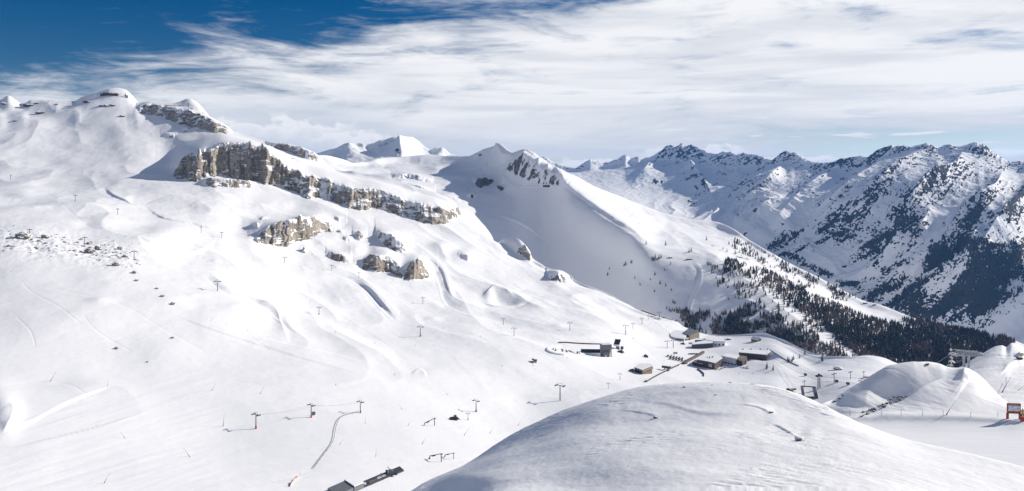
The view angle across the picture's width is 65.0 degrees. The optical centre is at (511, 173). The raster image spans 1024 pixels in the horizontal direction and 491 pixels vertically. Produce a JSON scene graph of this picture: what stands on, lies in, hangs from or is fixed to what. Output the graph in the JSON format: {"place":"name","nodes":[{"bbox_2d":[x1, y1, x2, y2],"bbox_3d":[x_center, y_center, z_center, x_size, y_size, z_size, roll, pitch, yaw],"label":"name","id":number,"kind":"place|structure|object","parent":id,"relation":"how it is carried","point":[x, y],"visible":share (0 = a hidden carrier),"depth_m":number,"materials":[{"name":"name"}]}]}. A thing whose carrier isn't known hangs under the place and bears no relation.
{"place":"outdoors","nodes":[
{"label":"outdoors","id":0,"kind":"place"},
{"bbox_2d":[316,135,456,162],"bbox_3d":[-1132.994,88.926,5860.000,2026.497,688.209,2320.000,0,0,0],"label":"mountain","id":1,"kind":"structure","parent":0,"point":[397,146],"depth_m":5223.15,"materials":[{"name":"white snow"}]},
{"bbox_2d":[0,88,897,490],"bbox_3d":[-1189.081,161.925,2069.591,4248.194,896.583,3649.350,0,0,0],"label":"snow slope","id":2,"kind":"structure","parent":0,"point":[150,404],"depth_m":1014.86,"materials":[{"name":"white snow"}]},
{"bbox_2d":[15,231,30,238],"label":"boulder","id":3,"kind":"object","parent":2,"relation":"on","point":[23,235],"visible":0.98,"depth_m":1086.36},
{"bbox_2d":[84,248,94,253],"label":"boulder","id":4,"kind":"object","parent":2,"relation":"on","point":[89,250],"visible":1,"depth_m":1075.07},
{"bbox_2d":[100,92,118,95],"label":"summit station","id":5,"kind":"object","parent":2,"relation":"on","point":[109,94],"visible":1,"depth_m":2564.11,"materials":[{"name":"metal"}]},
{"bbox_2d":[251,412,260,428],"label":"lift pylon","id":6,"kind":"object","parent":2,"relation":"on","point":[254,413],"visible":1,"depth_m":613.36,"materials":[{"name":"metal"}]},
{"bbox_2d":[314,411,358,466],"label":"rope fence","id":7,"kind":"object","parent":2,"relation":"on","point":[334,435],"visible":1,"depth_m":611.05,"materials":[{"name":"metal"}]},
{"bbox_2d":[328,475,363,490],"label":"lift garage","id":8,"kind":"structure","parent":2,"relation":"on","point":[354,483],"depth_m":490.78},
{"bbox_2d":[363,466,403,487],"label":"lift platform","id":9,"kind":"structure","parent":2,"relation":"on","point":[381,477],"depth_m":520.63,"materials":[{"name":"metal"}]},
{"bbox_2d":[385,466,397,474],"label":"drive unit","id":10,"kind":"object","parent":9,"relation":"on","point":[388,471],"visible":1,"depth_m":530.11,"materials":[{"name":"metal"}]},
{"bbox_2d":[449,415,458,419],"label":"snow groomer","id":11,"kind":"object","parent":2,"relation":"on","point":[454,417],"visible":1,"depth_m":706.88,"materials":[{"name":"black metal"}]},
{"bbox_2d":[555,383,565,400],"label":"lift pylon","id":12,"kind":"object","parent":2,"relation":"on","point":[560,390],"visible":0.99,"depth_m":833.35,"materials":[{"name":"metal"}]},
{"bbox_2d":[558,342,599,344],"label":"conveyor lift","id":13,"kind":"object","parent":2,"relation":"on","point":[580,343],"visible":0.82,"depth_m":1141.10,"materials":[{"name":"metal"}]},
{"bbox_2d":[546,345,615,358],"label":"snow bank","id":14,"kind":"structure","parent":2,"relation":"on","point":[552,352],"depth_m":1058.21,"materials":[{"name":"white snow"}]},
{"bbox_2d":[581,349,599,355],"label":"glazed hall","id":15,"kind":"structure","parent":2,"relation":"on","point":[596,352],"depth_m":1089.18,"materials":[{"name":"glass"}]},
{"bbox_2d":[600,342,611,356],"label":"lift tower building","id":16,"kind":"structure","parent":2,"relation":"on","point":[605,349],"depth_m":1090.14,"materials":[{"name":"metal"}]},
{"bbox_2d":[613,339,623,348],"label":"lift station","id":17,"kind":"object","parent":2,"relation":"on","point":[617,342],"visible":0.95,"depth_m":1165.30,"materials":[{"name":"white paint"}]},
{"bbox_2d":[629,363,652,374],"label":"barn","id":18,"kind":"structure","parent":2,"relation":"on","point":[643,368],"depth_m":1028.83,"materials":[{"name":"wood"}]},
{"bbox_2d":[645,363,679,381],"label":"conveyor lift","id":19,"kind":"object","parent":2,"relation":"on","point":[657,374],"visible":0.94,"depth_m":1036.35,"materials":[{"name":"metal"}]},
{"bbox_2d":[662,365,672,370],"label":"lift station","id":20,"kind":"object","parent":2,"relation":"on","point":[666,366],"visible":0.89,"depth_m":1078.08,"materials":[{"name":"concrete"}]},
{"bbox_2d":[670,330,686,341],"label":"garage","id":21,"kind":"structure","parent":2,"relation":"on","point":[678,335],"depth_m":1363.58,"materials":[{"name":"white paint"}]},
{"bbox_2d":[683,329,698,339],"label":"ski depot","id":22,"kind":"structure","parent":2,"relation":"on","point":[691,334],"depth_m":1380.29,"materials":[{"name":"brown wood"}]},
{"bbox_2d":[692,360,702,367],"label":"hotel annex","id":23,"kind":"object","parent":2,"relation":"on","point":[694,362],"visible":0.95,"depth_m":1150.43,"materials":[{"name":"grey glass"}]},
{"bbox_2d":[695,338,704,341],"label":"service block","id":24,"kind":"structure","parent":2,"relation":"on","point":[698,339],"depth_m":1335.52,"materials":[{"name":"white glass"}]},
{"bbox_2d":[692,340,712,348],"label":"station wing","id":25,"kind":"structure","parent":2,"relation":"on","point":[703,344],"depth_m":1301.30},
{"bbox_2d":[697,353,721,368],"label":"hotel","id":26,"kind":"structure","parent":2,"relation":"on","point":[711,360],"depth_m":1147.23,"materials":[{"name":"white glass"}]},
{"bbox_2d":[705,336,724,345],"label":"station building","id":27,"kind":"structure","parent":2,"relation":"on","point":[718,341],"depth_m":1319.66,"materials":[{"name":"white paint"}]},
{"bbox_2d":[721,353,738,364],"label":"restaurant","id":28,"kind":"structure","parent":2,"relation":"on","point":[729,359],"depth_m":1167.57,"materials":[{"name":"white paint"}]},
{"bbox_2d":[737,355,746,365],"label":"sun terrace","id":29,"kind":"structure","parent":2,"relation":"on","point":[741,361],"depth_m":1148.65,"materials":[{"name":"brown wood"}]},
{"bbox_2d":[739,348,770,360],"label":"lodge","id":30,"kind":"structure","parent":2,"relation":"on","point":[761,355],"depth_m":1189.86,"materials":[{"name":"white glass"}]},
{"bbox_2d":[751,336,760,341],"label":"chalet","id":31,"kind":"object","parent":2,"relation":"on","point":[755,339],"visible":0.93,"depth_m":1319.71,"materials":[{"name":"brown wood"}]},
{"bbox_2d":[786,387,795,392],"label":"lift station","id":32,"kind":"object","parent":2,"relation":"on","point":[791,389],"visible":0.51,"depth_m":928.54,"materials":[{"name":"concrete"}]},
{"bbox_2d":[801,385,817,398],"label":"lift portal","id":33,"kind":"object","parent":2,"relation":"on","point":[815,396],"visible":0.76,"depth_m":905.56,"materials":[{"name":"metal"}]},
{"bbox_2d":[815,374,822,388],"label":"cableway tower","id":34,"kind":"structure","parent":2,"relation":"on","point":[818,375],"depth_m":942.68,"materials":[{"name":"metal"}]},
{"bbox_2d":[833,366,843,369],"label":"boulder","id":35,"kind":"object","parent":2,"relation":"on","point":[838,368],"visible":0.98,"depth_m":1040.29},
{"bbox_2d":[0,0,1023,167],"label":"sky","id":36,"kind":"structure","parent":0,"point":[569,83],"materials":[{"name":"white"}]},
{"bbox_2d":[319,143,1023,362],"bbox_3d":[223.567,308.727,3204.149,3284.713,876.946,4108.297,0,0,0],"label":"snow ridge","id":37,"kind":"structure","parent":0,"point":[576,228],"depth_m":2409.24,"materials":[{"name":"white snow"}]},
{"bbox_2d":[676,238,1015,367],"bbox_3d":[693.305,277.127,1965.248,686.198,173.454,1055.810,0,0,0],"label":"forest","id":38,"kind":"object","parent":37,"relation":"on","point":[898,347],"visible":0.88,"depth_m":1628.04,"materials":[{"name":"green plant"}]},
{"bbox_2d":[682,351,704,363],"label":"ski bridge","id":39,"kind":"structure","parent":0,"point":[694,357],"depth_m":1210.34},
{"bbox_2d":[411,382,1023,490],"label":"snow hill","id":40,"kind":"structure","parent":0,"point":[702,436],"depth_m":102.76,"materials":[{"name":"white snow"}]},
{"bbox_2d":[794,436,803,440],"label":"boulder","id":41,"kind":"object","parent":40,"relation":"on","point":[799,438],"visible":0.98,"depth_m":99.67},
{"bbox_2d":[539,142,1023,343],"bbox_3d":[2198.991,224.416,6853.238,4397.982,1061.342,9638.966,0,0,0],"label":"mountain","id":42,"kind":"structure","parent":0,"point":[934,195],"depth_m":4034.61,"materials":[{"name":"white snow"}]},
{"bbox_2d":[767,230,1023,316],"bbox_3d":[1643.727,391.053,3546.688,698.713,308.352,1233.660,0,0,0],"label":"forest","id":43,"kind":"object","parent":42,"relation":"on","point":[942,305],"visible":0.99,"depth_m":3083.01,"materials":[{"name":"green plant"}]},
{"bbox_2d":[822,361,1023,466],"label":"snow mound","id":44,"kind":"object","parent":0,"point":[974,420],"visible":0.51,"depth_m":156.07,"materials":[{"name":"white snow"}]},
{"bbox_2d":[947,344,954,366],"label":"pine tree","id":45,"kind":"object","parent":44,"relation":"on","point":[950,360],"visible":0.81,"depth_m":204.78,"materials":[{"name":"green plant"}]},
{"bbox_2d":[1006,403,1020,418],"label":"map board","id":46,"kind":"object","parent":44,"relation":"on","point":[1013,408],"visible":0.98,"depth_m":146.22,"materials":[{"name":"metal"}]},
{"bbox_2d":[959,343,1023,408],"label":"snow hill","id":47,"kind":"structure","parent":0,"point":[995,368],"depth_m":272.72,"materials":[{"name":"white snow"}]},
{"bbox_2d":[952,349,984,367],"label":"cableway pylon","id":48,"kind":"object","parent":47,"relation":"on","point":[967,355],"visible":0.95,"depth_m":299.56,"materials":[{"name":"metal"}]}
]}

